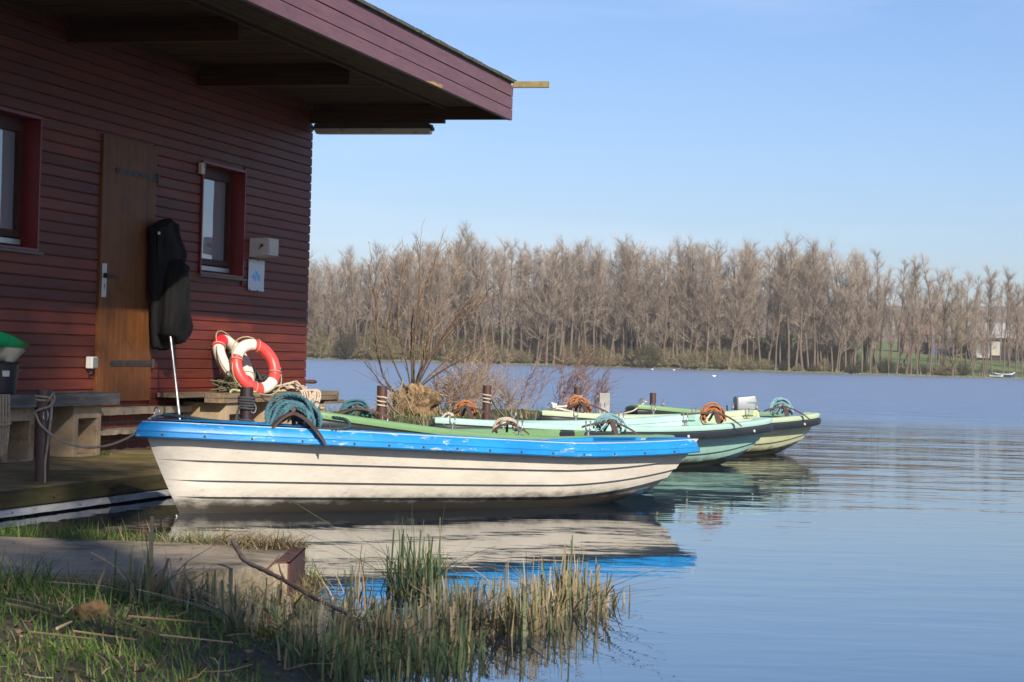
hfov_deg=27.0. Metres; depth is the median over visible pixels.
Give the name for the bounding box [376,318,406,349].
bush
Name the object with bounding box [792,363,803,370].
bush
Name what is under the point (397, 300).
alder tree
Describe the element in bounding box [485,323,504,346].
bush
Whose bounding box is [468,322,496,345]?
bush
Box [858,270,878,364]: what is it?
alder tree
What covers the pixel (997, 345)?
window
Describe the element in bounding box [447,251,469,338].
alder tree
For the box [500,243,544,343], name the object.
alder tree
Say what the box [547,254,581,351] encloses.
alder tree
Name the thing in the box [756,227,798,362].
alder tree
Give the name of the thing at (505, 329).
alder tree
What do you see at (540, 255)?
alder tree
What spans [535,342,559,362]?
bush
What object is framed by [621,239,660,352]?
alder tree
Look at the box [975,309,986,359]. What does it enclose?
alder tree
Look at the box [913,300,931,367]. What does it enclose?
alder tree
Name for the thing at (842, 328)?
alder tree
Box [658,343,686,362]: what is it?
bush
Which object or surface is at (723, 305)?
alder tree
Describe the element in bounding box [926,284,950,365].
alder tree
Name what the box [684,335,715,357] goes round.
bush
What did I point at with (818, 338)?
alder tree
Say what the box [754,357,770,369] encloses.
bush
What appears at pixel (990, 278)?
alder tree
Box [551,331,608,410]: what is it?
shrub
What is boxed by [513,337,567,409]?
shrub
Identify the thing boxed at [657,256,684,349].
alder tree
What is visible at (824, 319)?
alder tree
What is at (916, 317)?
alder tree
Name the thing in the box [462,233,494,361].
alder tree
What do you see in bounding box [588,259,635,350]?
alder tree
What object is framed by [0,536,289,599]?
concrete path
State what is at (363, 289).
alder tree
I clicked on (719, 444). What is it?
rowing boat
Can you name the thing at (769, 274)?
alder tree
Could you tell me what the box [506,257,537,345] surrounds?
alder tree
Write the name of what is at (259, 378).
cable bundle
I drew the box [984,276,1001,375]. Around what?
alder tree
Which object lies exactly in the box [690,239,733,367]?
alder tree
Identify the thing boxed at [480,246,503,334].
alder tree
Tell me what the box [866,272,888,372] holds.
alder tree
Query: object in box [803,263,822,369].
alder tree
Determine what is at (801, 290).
alder tree
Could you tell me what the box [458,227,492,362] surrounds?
alder tree
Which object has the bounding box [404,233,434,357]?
alder tree
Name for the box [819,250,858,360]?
alder tree
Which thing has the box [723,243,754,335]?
alder tree
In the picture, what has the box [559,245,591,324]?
alder tree
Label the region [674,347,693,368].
bush
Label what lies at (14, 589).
tall grass
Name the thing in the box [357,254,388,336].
alder tree
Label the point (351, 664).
reed clump
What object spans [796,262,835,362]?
alder tree
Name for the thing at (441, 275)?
alder tree
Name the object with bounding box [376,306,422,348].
bush
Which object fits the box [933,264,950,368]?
alder tree
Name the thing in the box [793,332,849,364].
bush
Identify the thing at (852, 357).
alder tree
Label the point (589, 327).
alder tree
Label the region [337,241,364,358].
alder tree
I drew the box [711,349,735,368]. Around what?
bush
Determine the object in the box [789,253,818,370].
alder tree
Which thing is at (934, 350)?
shed
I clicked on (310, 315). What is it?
alder tree
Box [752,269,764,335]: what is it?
alder tree
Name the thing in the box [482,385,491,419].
mooring post
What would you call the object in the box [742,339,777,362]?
bush
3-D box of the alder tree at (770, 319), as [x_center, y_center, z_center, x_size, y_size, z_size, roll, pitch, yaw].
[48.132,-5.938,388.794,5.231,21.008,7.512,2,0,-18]
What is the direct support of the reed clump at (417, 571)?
in the lake water
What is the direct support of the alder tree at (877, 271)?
on the meadow
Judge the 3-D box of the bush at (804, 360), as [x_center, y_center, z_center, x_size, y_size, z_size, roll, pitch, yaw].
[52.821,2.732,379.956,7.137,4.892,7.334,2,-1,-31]
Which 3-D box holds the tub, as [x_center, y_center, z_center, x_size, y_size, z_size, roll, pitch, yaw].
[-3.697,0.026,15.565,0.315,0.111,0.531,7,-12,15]
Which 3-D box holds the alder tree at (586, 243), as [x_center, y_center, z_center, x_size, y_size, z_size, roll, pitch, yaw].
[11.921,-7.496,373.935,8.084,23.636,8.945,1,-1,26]
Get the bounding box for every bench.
[0,391,119,462]
[157,390,343,423]
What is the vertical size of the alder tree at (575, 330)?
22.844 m
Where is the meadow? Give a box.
[306,325,1023,378]
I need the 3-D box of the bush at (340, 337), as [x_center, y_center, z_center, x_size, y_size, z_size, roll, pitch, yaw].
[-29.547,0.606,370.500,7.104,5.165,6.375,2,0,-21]
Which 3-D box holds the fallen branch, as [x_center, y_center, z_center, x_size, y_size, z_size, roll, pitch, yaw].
[-0.795,0.858,7.731,0.082,0.172,1.370,2,-1,-25]
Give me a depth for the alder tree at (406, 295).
372.43 m
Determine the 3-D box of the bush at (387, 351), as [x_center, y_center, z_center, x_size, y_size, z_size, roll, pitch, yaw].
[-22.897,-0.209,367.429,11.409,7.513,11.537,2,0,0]
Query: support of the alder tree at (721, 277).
on the meadow
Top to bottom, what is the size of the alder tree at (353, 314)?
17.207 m
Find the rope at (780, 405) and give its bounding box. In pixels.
[764,397,809,419]
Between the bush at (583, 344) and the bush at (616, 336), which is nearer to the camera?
the bush at (583, 344)
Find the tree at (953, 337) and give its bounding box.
[939,296,966,375]
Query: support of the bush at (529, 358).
on the meadow
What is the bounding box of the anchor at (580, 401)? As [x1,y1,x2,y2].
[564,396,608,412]
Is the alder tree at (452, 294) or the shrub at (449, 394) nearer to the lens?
the shrub at (449, 394)
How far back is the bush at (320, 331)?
382.56 m
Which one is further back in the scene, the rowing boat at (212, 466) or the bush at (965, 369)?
the bush at (965, 369)
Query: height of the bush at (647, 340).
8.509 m
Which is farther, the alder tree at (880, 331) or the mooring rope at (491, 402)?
the alder tree at (880, 331)
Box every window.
[0,107,43,254]
[197,160,246,280]
[996,340,998,352]
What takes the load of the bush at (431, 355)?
on the meadow
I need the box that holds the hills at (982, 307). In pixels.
[517,285,1023,314]
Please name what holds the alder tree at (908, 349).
on the meadow
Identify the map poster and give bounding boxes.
[248,259,265,291]
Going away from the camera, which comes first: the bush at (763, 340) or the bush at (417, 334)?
the bush at (417, 334)
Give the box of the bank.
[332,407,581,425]
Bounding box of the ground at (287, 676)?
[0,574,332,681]
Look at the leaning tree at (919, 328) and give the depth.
370.10 m
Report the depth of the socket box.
17.30 m
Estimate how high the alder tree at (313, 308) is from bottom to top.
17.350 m
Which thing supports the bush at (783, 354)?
on the meadow
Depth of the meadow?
399.90 m
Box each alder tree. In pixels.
[306,259,327,346]
[306,264,329,339]
[307,251,320,308]
[307,260,323,328]
[307,271,327,343]
[307,294,319,332]
[316,264,346,338]
[317,263,341,356]
[317,263,349,339]
[318,258,328,323]
[318,262,352,356]
[320,253,348,345]
[323,263,354,322]
[326,264,343,320]
[333,243,357,337]
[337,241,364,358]
[340,253,359,325]
[340,262,376,335]
[342,262,366,346]
[344,257,364,337]
[348,258,373,337]
[355,236,390,358]
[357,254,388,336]
[360,255,384,331]
[362,271,389,327]
[366,256,397,339]
[372,256,388,337]
[374,258,401,344]
[375,251,408,341]
[377,246,396,320]
[381,247,415,345]
[382,242,422,358]
[387,246,426,342]
[391,242,416,347]
[392,250,423,359]
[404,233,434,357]
[406,240,430,343]
[409,241,433,285]
[410,239,445,350]
[413,239,448,341]
[413,241,442,329]
[422,244,449,327]
[422,247,454,360]
[422,254,457,359]
[423,253,454,360]
[434,241,453,332]
[436,242,465,331]
[439,233,472,352]
[439,236,474,347]
[444,236,478,344]
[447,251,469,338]
[449,255,475,342]
[453,249,485,329]
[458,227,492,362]
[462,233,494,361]
[463,238,496,361]
[464,255,492,338]
[467,253,495,335]
[471,245,502,355]
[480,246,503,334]
[486,247,520,357]
[487,260,515,334]
[489,244,512,339]
[490,235,515,348]
[492,246,514,345]
[496,236,527,353]
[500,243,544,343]
[501,250,529,351]
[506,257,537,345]
[509,239,540,355]
[516,258,540,346]
[518,251,546,356]
[519,244,565,347]
[519,255,570,363]
[529,244,571,363]
[530,242,550,345]
[535,244,565,345]
[537,246,571,363]
[539,245,555,314]
[540,234,582,363]
[542,249,558,333]
[542,259,566,348]
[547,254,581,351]
[557,244,592,364]
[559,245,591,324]
[565,234,595,340]
[565,241,603,345]
[570,236,594,364]
[572,239,616,363]
[573,246,608,347]
[577,252,609,365]
[585,256,610,346]
[585,257,614,343]
[587,257,613,338]
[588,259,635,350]
[589,255,621,353]
[590,240,620,326]
[592,243,613,345]
[596,249,631,334]
[600,235,654,365]
[609,230,639,365]
[610,240,641,352]
[611,256,657,366]
[613,241,645,353]
[616,244,666,364]
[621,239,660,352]
[624,258,679,348]
[628,261,654,352]
[630,253,663,354]
[635,247,658,347]
[638,255,665,342]
[646,246,672,350]
[648,246,678,366]
[648,257,664,346]
[650,240,678,313]
[653,267,676,350]
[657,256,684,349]
[660,241,702,366]
[663,258,693,366]
[666,239,719,355]
[668,234,697,366]
[671,230,700,353]
[671,243,716,327]
[671,244,694,329]
[674,256,721,353]
[675,237,704,361]
[683,244,706,352]
[689,246,728,354]
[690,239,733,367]
[693,247,727,368]
[702,263,728,339]
[705,251,732,350]
[710,243,729,348]
[711,241,735,351]
[713,243,768,369]
[717,240,766,368]
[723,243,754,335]
[724,247,768,355]
[724,262,760,334]
[728,239,768,356]
[730,251,757,300]
[736,251,760,361]
[738,248,774,360]
[739,244,767,359]
[740,235,770,369]
[741,237,771,359]
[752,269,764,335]
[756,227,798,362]
[757,242,789,356]
[760,243,787,365]
[762,252,800,369]
[765,257,790,370]
[765,261,784,341]
[768,264,802,360]
[772,233,806,370]
[773,262,798,347]
[782,246,825,367]
[783,246,822,370]
[789,244,824,368]
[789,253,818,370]
[793,251,842,370]
[793,269,813,368]
[794,236,833,365]
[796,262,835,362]
[798,244,811,345]
[799,260,838,363]
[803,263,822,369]
[813,234,856,371]
[815,248,832,327]
[818,256,861,369]
[818,258,842,371]
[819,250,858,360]
[821,256,851,369]
[821,257,867,371]
[834,266,856,339]
[837,247,870,368]
[842,256,879,362]
[843,244,873,368]
[850,252,871,372]
[854,249,881,371]
[856,283,894,372]
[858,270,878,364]
[858,281,890,372]
[861,284,891,356]
[866,247,887,367]
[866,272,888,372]
[867,291,881,360]
[873,264,896,364]
[883,280,896,373]
[884,280,905,360]
[888,258,918,373]
[895,271,921,367]
[898,288,929,373]
[903,262,923,373]
[903,275,923,360]
[903,283,934,374]
[904,254,926,374]
[909,291,924,355]
[911,261,952,373]
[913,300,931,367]
[919,254,944,374]
[926,284,941,368]
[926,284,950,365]
[928,280,966,364]
[928,297,950,366]
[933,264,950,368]
[935,262,956,365]
[949,280,966,375]
[951,273,984,364]
[951,277,969,372]
[951,282,984,375]
[959,270,977,374]
[959,300,976,362]
[963,289,987,367]
[964,303,986,363]
[970,293,1001,375]
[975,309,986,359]
[976,304,989,366]
[978,269,999,375]
[981,265,1000,374]
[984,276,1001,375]
[993,270,1019,376]
[994,278,1006,362]
[1001,280,1023,362]
[1001,281,1021,364]
[1003,268,1023,351]
[1003,282,1020,376]
[1008,287,1023,371]
[1012,287,1023,376]
[1015,282,1023,327]
[1015,287,1023,376]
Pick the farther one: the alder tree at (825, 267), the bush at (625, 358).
the alder tree at (825, 267)
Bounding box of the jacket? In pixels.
[148,218,186,350]
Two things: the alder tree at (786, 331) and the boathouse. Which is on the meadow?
the alder tree at (786, 331)
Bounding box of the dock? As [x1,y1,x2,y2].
[0,448,170,517]
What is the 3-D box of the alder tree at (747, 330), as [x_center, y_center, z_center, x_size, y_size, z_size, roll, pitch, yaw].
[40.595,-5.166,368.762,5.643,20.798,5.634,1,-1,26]
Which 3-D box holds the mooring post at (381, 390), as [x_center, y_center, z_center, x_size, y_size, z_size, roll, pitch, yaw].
[-1.282,0.847,20.990,0.115,0.811,0.111,2,0,0]
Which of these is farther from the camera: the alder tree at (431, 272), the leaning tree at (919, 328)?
the alder tree at (431, 272)
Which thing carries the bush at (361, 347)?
on the meadow
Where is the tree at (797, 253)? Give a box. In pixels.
[771,248,808,365]
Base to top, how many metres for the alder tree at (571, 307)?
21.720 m
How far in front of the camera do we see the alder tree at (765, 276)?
380.70 m
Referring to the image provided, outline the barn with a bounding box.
[954,322,1023,360]
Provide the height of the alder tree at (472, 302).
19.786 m
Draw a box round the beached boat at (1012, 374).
[994,372,1014,376]
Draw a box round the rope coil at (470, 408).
[451,400,497,418]
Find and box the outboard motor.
[726,395,759,411]
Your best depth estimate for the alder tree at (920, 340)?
366.38 m
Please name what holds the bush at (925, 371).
on the meadow
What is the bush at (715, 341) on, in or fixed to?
on the meadow
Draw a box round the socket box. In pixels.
[86,357,97,374]
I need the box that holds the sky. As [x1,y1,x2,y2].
[308,0,1023,308]
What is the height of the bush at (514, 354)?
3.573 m
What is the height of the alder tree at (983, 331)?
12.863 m
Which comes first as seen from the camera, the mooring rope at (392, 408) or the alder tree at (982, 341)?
the mooring rope at (392, 408)
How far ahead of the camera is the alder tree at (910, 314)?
411.27 m
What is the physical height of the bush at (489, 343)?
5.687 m
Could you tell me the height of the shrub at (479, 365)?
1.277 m
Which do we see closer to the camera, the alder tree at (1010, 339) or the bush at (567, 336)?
the alder tree at (1010, 339)
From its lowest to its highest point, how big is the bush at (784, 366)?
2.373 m
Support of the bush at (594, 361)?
on the meadow
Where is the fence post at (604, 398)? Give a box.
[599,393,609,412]
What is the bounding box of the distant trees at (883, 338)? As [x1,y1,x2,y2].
[314,290,1018,340]
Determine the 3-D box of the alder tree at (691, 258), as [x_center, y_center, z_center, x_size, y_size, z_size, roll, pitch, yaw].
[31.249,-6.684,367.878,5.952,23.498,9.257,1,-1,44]
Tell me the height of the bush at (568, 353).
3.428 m
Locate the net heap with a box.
[209,371,239,391]
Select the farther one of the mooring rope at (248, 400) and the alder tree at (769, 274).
the alder tree at (769, 274)
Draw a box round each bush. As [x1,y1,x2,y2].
[306,329,337,357]
[306,345,316,356]
[309,312,328,345]
[321,323,357,345]
[325,339,341,356]
[330,331,350,350]
[332,329,362,359]
[351,324,408,359]
[352,331,383,359]
[353,336,376,357]
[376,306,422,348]
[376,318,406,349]
[380,342,402,358]
[401,319,429,346]
[407,344,425,359]
[413,320,440,345]
[419,327,459,352]
[422,347,436,359]
[432,342,449,359]
[439,316,470,346]
[439,337,474,362]
[449,331,478,362]
[460,316,484,341]
[464,339,491,360]
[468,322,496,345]
[474,335,502,361]
[484,345,512,363]
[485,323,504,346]
[490,332,524,354]
[493,349,513,363]
[504,328,535,353]
[506,345,516,362]
[510,317,544,348]
[511,350,526,362]
[513,350,535,362]
[524,345,540,362]
[528,341,556,362]
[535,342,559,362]
[540,317,580,347]
[548,347,574,362]
[556,347,579,365]
[560,311,586,345]
[564,341,584,363]
[565,309,597,344]
[567,339,591,357]
[569,343,588,360]
[575,345,603,365]
[581,325,618,357]
[590,310,629,349]
[590,345,615,366]
[605,351,621,365]
[607,326,642,354]
[612,343,633,361]
[614,353,623,365]
[621,346,656,367]
[621,349,636,365]
[628,324,662,350]
[631,339,662,367]
[650,347,682,366]
[656,326,687,354]
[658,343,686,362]
[663,351,681,366]
[667,320,693,354]
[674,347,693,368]
[682,348,707,368]
[684,309,736,355]
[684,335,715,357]
[692,343,711,367]
[708,345,725,368]
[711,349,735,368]
[714,349,742,369]
[720,322,768,362]
[728,349,755,363]
[738,360,756,369]
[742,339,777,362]
[754,331,771,354]
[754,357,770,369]
[762,359,777,369]
[763,323,812,361]
[765,341,794,365]
[777,359,791,370]
[790,347,825,367]
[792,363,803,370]
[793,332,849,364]
[807,365,817,371]
[816,357,832,370]
[827,360,844,371]
[835,340,860,366]
[845,361,861,373]
[857,361,869,371]
[869,366,877,372]
[877,356,896,372]
[894,365,905,372]
[903,364,918,373]
[918,361,928,373]
[932,366,949,375]
[942,365,958,375]
[956,361,971,375]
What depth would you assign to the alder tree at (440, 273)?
383.04 m
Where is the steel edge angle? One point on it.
(294, 559)
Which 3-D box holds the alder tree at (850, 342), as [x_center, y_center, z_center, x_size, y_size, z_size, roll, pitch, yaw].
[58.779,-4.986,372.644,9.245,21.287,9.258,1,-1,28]
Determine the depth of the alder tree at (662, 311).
385.89 m
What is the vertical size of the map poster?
0.302 m
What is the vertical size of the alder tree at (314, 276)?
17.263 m
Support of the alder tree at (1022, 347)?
on the meadow
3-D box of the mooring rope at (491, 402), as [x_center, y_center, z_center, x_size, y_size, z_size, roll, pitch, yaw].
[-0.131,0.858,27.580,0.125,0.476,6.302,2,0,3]
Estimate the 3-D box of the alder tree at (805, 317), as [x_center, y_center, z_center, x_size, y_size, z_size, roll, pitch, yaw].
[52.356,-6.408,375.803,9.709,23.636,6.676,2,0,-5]
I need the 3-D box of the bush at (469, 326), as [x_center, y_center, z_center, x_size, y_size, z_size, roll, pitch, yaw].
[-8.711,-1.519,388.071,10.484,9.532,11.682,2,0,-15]
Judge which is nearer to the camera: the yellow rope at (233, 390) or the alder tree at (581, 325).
the yellow rope at (233, 390)
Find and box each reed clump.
[45,504,304,612]
[137,570,440,658]
[215,615,495,681]
[218,545,489,653]
[294,497,540,599]
[344,551,643,638]
[386,534,693,616]
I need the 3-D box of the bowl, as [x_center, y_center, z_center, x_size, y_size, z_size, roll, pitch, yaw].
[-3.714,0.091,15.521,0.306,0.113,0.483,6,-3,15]
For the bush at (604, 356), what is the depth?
366.08 m
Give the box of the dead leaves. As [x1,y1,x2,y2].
[0,542,329,681]
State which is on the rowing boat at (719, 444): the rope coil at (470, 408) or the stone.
the rope coil at (470, 408)
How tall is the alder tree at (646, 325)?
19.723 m
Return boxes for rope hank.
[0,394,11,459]
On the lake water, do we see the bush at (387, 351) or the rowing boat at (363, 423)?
the rowing boat at (363, 423)
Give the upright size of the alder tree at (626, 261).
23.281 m
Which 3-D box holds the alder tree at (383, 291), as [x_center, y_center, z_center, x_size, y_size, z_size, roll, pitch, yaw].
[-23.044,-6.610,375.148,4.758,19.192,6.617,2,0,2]
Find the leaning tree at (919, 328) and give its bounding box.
[900,291,939,367]
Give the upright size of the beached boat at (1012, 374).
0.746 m
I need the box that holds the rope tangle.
[276,380,320,405]
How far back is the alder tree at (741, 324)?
367.71 m
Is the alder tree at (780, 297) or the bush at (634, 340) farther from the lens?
the bush at (634, 340)
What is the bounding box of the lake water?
[0,358,1023,681]
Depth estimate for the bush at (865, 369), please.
368.12 m
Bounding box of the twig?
[6,602,73,618]
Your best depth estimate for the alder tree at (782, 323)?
386.64 m
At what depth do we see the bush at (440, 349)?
368.04 m
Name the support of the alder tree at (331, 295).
on the meadow
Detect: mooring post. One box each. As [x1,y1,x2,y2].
[35,390,51,481]
[240,387,256,419]
[376,386,387,419]
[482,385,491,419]
[574,387,581,412]
[650,393,655,405]
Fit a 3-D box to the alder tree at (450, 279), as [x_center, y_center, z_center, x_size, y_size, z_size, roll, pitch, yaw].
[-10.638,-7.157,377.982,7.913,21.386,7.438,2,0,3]
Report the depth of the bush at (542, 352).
367.14 m
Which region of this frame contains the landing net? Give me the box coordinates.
[157,259,192,419]
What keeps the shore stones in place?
on the meadow
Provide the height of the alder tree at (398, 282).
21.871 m
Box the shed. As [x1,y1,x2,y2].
[929,333,952,355]
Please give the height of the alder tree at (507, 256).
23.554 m
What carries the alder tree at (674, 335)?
on the meadow
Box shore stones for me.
[307,357,1011,377]
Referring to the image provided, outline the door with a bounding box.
[93,133,159,400]
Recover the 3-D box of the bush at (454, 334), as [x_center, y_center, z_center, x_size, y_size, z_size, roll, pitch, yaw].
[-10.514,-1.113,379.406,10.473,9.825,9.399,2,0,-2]
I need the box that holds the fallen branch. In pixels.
[230,538,349,615]
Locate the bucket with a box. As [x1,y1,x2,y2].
[0,362,21,393]
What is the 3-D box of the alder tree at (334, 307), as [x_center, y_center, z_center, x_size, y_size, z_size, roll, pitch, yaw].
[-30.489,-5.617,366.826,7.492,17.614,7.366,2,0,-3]
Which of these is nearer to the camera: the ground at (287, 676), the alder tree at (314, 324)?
the ground at (287, 676)
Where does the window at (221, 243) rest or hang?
in the boathouse
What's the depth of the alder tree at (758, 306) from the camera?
375.75 m
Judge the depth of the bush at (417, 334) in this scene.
376.31 m
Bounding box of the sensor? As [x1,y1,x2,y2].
[198,162,205,173]
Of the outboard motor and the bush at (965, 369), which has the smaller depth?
the outboard motor
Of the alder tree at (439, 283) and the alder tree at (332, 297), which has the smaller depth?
the alder tree at (439, 283)
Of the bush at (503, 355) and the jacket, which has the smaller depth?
the jacket
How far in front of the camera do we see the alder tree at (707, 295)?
365.72 m
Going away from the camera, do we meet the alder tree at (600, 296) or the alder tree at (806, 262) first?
the alder tree at (600, 296)
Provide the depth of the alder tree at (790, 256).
366.65 m
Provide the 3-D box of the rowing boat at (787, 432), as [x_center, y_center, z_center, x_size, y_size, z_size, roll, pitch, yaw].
[1.754,1.038,23.543,1.425,0.702,4.621,1,-1,39]
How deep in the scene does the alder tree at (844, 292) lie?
392.55 m
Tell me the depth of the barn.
432.31 m
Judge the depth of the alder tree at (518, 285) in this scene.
365.96 m
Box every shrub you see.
[426,363,495,414]
[428,338,504,413]
[456,364,534,410]
[460,333,523,411]
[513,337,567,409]
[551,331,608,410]
[572,353,621,411]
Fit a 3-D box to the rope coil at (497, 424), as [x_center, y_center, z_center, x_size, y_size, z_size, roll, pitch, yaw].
[-0.022,0.653,16.506,0.289,0.135,0.311,2,0,-5]
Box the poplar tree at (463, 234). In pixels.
[440,220,476,313]
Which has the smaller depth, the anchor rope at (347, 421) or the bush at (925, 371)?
the anchor rope at (347, 421)
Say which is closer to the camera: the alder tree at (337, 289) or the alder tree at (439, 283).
the alder tree at (439, 283)
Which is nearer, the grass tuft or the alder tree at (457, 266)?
the grass tuft
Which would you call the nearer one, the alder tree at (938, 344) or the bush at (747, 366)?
the bush at (747, 366)
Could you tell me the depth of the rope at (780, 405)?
24.54 m
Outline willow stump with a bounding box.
[354,218,514,416]
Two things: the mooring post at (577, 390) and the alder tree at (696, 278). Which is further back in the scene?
the alder tree at (696, 278)
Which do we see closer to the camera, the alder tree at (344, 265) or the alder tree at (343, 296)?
the alder tree at (344, 265)
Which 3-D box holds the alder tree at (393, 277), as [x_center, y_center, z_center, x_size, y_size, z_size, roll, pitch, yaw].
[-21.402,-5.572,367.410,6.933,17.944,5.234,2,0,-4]
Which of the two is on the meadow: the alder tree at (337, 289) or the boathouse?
the alder tree at (337, 289)
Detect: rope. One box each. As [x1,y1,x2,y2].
[33,393,162,482]
[162,412,351,430]
[229,389,285,392]
[234,395,255,421]
[375,395,406,416]
[435,412,453,423]
[481,393,504,416]
[551,403,572,411]
[582,400,646,413]
[582,413,639,434]
[681,402,741,426]
[764,397,809,419]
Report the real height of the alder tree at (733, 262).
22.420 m
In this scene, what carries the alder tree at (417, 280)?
on the meadow
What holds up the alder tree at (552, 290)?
on the meadow
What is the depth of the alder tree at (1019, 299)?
370.64 m
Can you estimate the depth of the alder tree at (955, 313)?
367.13 m
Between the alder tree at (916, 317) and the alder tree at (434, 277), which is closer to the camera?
the alder tree at (916, 317)
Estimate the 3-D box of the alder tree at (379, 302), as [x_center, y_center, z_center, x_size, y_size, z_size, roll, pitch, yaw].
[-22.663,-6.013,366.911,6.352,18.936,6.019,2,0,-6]
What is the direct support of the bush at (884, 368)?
on the meadow
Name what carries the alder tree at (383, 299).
on the meadow
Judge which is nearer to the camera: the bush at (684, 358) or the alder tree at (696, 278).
the bush at (684, 358)
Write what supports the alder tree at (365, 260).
on the meadow
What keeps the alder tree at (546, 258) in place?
on the meadow
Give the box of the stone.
[73,599,109,621]
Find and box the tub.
[0,331,29,348]
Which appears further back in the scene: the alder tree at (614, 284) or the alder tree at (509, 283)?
the alder tree at (614, 284)
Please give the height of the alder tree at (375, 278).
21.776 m
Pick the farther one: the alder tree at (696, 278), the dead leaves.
the alder tree at (696, 278)
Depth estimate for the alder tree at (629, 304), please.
375.58 m
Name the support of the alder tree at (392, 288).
on the meadow
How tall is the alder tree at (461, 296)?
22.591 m
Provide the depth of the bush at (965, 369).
367.69 m
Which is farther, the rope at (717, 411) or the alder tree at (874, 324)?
the alder tree at (874, 324)
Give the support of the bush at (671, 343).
on the meadow
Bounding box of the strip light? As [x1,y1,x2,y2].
[311,123,434,134]
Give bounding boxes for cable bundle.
[253,368,276,390]
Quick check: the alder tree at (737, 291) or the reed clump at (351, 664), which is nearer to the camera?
the reed clump at (351, 664)
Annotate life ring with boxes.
[212,331,254,388]
[229,336,281,395]
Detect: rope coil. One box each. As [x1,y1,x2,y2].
[264,392,325,444]
[338,399,391,418]
[451,400,497,418]
[492,417,528,434]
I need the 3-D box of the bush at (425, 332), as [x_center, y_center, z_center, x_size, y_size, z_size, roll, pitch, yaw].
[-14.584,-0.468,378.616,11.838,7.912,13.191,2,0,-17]
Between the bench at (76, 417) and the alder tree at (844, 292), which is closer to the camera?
the bench at (76, 417)
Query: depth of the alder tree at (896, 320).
405.35 m
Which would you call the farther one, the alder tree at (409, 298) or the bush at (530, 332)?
the bush at (530, 332)
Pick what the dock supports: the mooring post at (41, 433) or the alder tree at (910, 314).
the mooring post at (41, 433)
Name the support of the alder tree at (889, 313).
on the meadow
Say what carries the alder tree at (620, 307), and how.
on the meadow
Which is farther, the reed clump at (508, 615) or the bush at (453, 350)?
the bush at (453, 350)
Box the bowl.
[0,347,25,361]
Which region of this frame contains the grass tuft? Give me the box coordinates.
[100,448,113,455]
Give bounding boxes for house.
[896,321,942,352]
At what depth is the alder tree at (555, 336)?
365.34 m
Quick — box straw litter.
[0,581,334,681]
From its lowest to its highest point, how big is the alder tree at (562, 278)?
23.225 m
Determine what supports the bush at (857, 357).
on the meadow
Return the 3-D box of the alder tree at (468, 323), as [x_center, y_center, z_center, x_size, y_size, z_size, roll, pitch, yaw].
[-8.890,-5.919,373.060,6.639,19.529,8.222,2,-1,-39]
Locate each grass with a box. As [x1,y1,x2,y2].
[0,515,332,616]
[130,518,349,612]
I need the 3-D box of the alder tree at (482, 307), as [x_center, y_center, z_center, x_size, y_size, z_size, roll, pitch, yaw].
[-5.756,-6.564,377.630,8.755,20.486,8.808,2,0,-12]
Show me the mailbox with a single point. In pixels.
(263, 247)
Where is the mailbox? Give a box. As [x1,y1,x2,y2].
[249,238,278,257]
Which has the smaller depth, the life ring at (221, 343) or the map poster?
the life ring at (221, 343)
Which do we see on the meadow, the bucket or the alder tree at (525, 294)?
the alder tree at (525, 294)
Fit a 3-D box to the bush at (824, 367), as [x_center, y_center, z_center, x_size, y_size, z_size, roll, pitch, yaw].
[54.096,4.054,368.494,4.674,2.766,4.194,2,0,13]
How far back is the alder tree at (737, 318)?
365.49 m
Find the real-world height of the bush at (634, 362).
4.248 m
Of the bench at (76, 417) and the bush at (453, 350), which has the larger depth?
the bush at (453, 350)
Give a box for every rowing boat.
[135,407,699,512]
[296,401,675,438]
[430,408,773,466]
[536,403,820,455]
[624,398,783,417]
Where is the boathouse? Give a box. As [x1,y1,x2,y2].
[0,0,548,456]
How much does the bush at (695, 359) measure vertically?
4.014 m
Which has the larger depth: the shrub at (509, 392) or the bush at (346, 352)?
the bush at (346, 352)
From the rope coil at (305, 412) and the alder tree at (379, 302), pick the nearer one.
the rope coil at (305, 412)
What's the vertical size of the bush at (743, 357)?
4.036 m
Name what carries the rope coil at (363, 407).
on the rowing boat at (363, 423)
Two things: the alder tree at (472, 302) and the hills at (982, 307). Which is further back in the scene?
the hills at (982, 307)
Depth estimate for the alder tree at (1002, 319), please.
422.74 m
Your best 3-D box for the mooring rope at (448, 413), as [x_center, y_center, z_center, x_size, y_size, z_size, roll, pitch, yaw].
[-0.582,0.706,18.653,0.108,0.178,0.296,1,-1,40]
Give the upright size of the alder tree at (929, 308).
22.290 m
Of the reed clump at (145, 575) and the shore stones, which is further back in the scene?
the shore stones
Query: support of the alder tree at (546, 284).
on the meadow
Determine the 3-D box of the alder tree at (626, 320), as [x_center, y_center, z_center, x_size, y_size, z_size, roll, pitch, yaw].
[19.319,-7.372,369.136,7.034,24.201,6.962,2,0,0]
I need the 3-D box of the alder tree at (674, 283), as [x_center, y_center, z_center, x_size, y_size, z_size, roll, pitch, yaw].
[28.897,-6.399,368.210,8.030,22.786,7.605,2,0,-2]
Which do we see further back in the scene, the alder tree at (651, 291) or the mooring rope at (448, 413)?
the alder tree at (651, 291)
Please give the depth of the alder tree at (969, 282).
370.13 m
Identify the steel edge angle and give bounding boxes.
[275,547,304,596]
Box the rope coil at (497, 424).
[492,417,528,434]
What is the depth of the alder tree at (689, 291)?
369.62 m
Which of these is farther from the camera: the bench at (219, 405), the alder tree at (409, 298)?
the alder tree at (409, 298)
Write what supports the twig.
on the ground at (287, 676)

